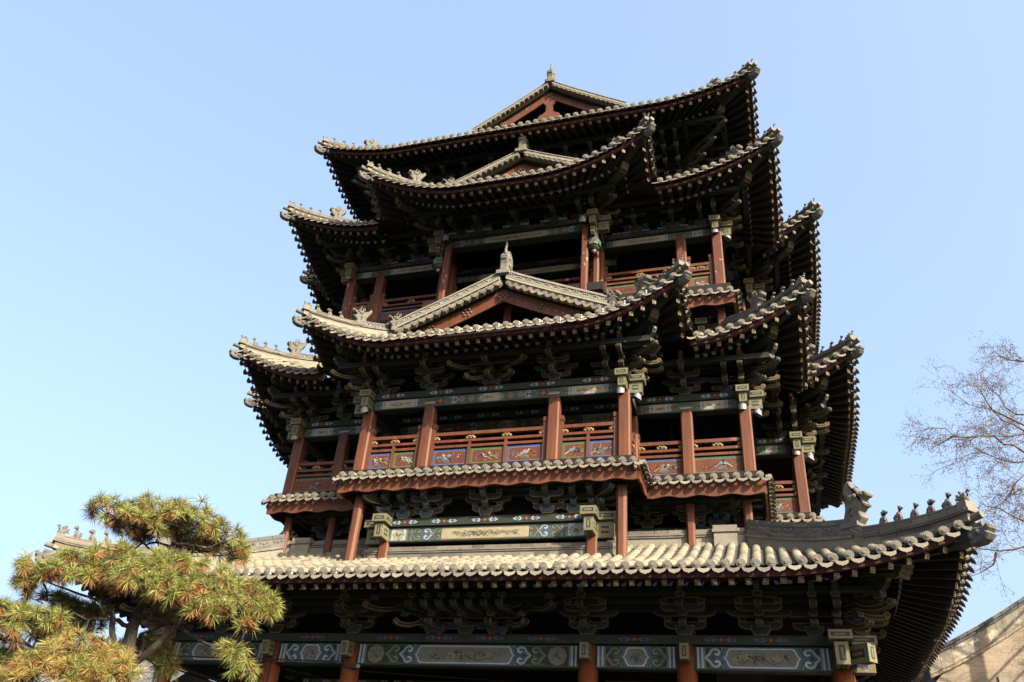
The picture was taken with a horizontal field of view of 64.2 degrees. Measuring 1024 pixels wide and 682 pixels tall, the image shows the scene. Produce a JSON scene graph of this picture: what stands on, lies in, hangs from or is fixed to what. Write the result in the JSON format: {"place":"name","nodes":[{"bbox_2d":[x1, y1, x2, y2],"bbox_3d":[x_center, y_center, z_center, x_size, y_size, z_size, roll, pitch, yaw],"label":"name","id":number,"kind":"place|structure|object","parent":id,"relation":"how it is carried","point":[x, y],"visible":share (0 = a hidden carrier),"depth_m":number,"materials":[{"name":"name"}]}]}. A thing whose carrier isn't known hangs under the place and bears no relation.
{"place":"outdoors","nodes":[
{"label":"outdoors","id":0,"kind":"place"},
{"bbox_2d":[0,0,1023,681],"label":"sky","id":1,"kind":"structure","parent":0,"point":[152,152],"materials":[{"name":"blue"}]},
{"bbox_2d":[34,59,996,681],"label":"pagoda tower","id":2,"kind":"structure","parent":0,"point":[532,445],"depth_m":17.43,"materials":[{"name":"wood"}]},
{"bbox_2d":[291,435,298,439],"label":"floodlight","id":3,"kind":"object","parent":2,"relation":"attached to","point":[295,437],"visible":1,"depth_m":19.73,"materials":[{"name":"black"}]},
{"bbox_2d":[360,406,368,412],"bbox_3d":[-3.304,1.570,18.316,0.181,0.183,0.220,-6,-34,16],"label":"floodlight","id":4,"kind":"object","parent":2,"relation":"attached to","point":[364,409],"visible":1,"depth_m":18.26,"materials":[{"name":"black"}]},
{"bbox_2d":[442,235,448,242],"bbox_3d":[-1.727,-2.643,21.323,0.181,0.183,0.220,-6,-34,16],"label":"floodlight","id":5,"kind":"object","parent":2,"relation":"attached to","point":[445,238],"visible":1,"depth_m":21.27,"materials":[{"name":"black"}]},
{"bbox_2d":[316,290,650,338],"bbox_3d":[-0.792,-0.525,17.369,7.728,0.748,0.062,-6,-34,16],"label":"string light","id":6,"kind":"object","parent":2,"relation":"attached to","point":[624,301],"visible":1,"depth_m":16.80,"materials":[{"name":"grey plastic"}]},
{"bbox_2d":[228,540,924,575],"bbox_3d":[-1.285,3.746,13.918,15.276,0.447,0.062,-6,-34,16],"label":"string light","id":7,"kind":"object","parent":2,"relation":"attached to","point":[909,544],"visible":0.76,"depth_m":13.00,"materials":[{"name":"grey"}]},
{"bbox_2d":[579,216,585,223],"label":"floodlight","id":8,"kind":"object","parent":2,"relation":"attached to","point":[582,219],"visible":1,"depth_m":20.28,"materials":[{"name":"black"}]},
{"bbox_2d":[616,386,624,393],"bbox_3d":[2.230,1.032,16.737,0.181,0.183,0.220,-6,-34,16],"label":"floodlight","id":9,"kind":"object","parent":2,"relation":"attached to","point":[620,389],"visible":1,"depth_m":16.68,"materials":[{"name":"white"}]},
{"bbox_2d":[631,391,640,400],"bbox_3d":[2.563,1.159,16.835,0.220,0.183,0.181,-6,-34,16],"label":"floodlight","id":10,"kind":"object","parent":2,"relation":"attached to","point":[636,395],"visible":1,"depth_m":16.81,"materials":[{"name":"white metal"}]},
{"bbox_2d":[711,228,717,234],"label":"floodlight","id":11,"kind":"object","parent":2,"relation":"attached to","point":[714,231],"visible":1,"depth_m":19.92,"materials":[{"name":"white metal"}]},
{"bbox_2d":[722,235,730,240],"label":"floodlight","id":12,"kind":"object","parent":2,"relation":"attached to","point":[728,239],"visible":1,"depth_m":20.07,"materials":[{"name":"white metal"}]},
{"bbox_2d":[738,402,746,409],"bbox_3d":[4.786,1.380,16.937,0.181,0.183,0.220,-6,-34,16],"label":"floodlight","id":13,"kind":"object","parent":2,"relation":"attached to","point":[742,406],"visible":1,"depth_m":16.87,"materials":[{"name":"white metal"}]},
{"bbox_2d":[751,407,761,416],"bbox_3d":[5.110,1.509,17.038,0.220,0.183,0.181,-6,-34,16],"label":"floodlight","id":14,"kind":"object","parent":2,"relation":"attached to","point":[757,411],"visible":1,"depth_m":17.02,"materials":[{"name":"white metal"}]},
{"bbox_2d":[792,448,799,454],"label":"floodlight","id":15,"kind":"object","parent":2,"relation":"attached to","point":[796,452],"visible":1,"depth_m":18.45,"materials":[{"name":"white"}]},
{"bbox_2d":[804,453,813,461],"bbox_3d":[6.781,2.669,18.621,0.220,0.183,0.181,-6,-34,16],"label":"floodlight","id":16,"kind":"object","parent":2,"relation":"attached to","point":[809,456],"visible":1,"depth_m":18.60,"materials":[{"name":"white metal"}]},
{"bbox_2d":[853,664,868,670],"bbox_3d":[5.462,5.084,12.762,0.181,0.183,0.220,20,-35,-22],"label":"floodlight","id":17,"kind":"object","parent":2,"relation":"attached to","point":[863,666],"visible":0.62,"depth_m":12.68,"materials":[{"name":"white metal"}]},
{"bbox_2d":[922,596,1023,681],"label":"brick hall","id":18,"kind":"structure","parent":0,"point":[990,649],"depth_m":24.97,"materials":[{"name":"brick"}]},
{"label":"ground","id":19,"kind":"structure","parent":0,"visible":0},
{"bbox_2d":[2,660,208,681],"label":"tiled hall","id":20,"kind":"structure","parent":19,"relation":"on","point":[182,677],"depth_m":47.63,"materials":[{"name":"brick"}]},
{"bbox_2d":[0,487,285,681],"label":"pine tree","id":21,"kind":"object","parent":19,"relation":"on","point":[62,653],"visible":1,"depth_m":8.10,"materials":[{"name":"green plant"}]},
{"bbox_2d":[895,331,1023,603],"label":"bare tree","id":22,"kind":"object","parent":19,"relation":"on","point":[1012,436],"visible":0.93,"depth_m":24.08,"materials":[{"name":"brown plant"}]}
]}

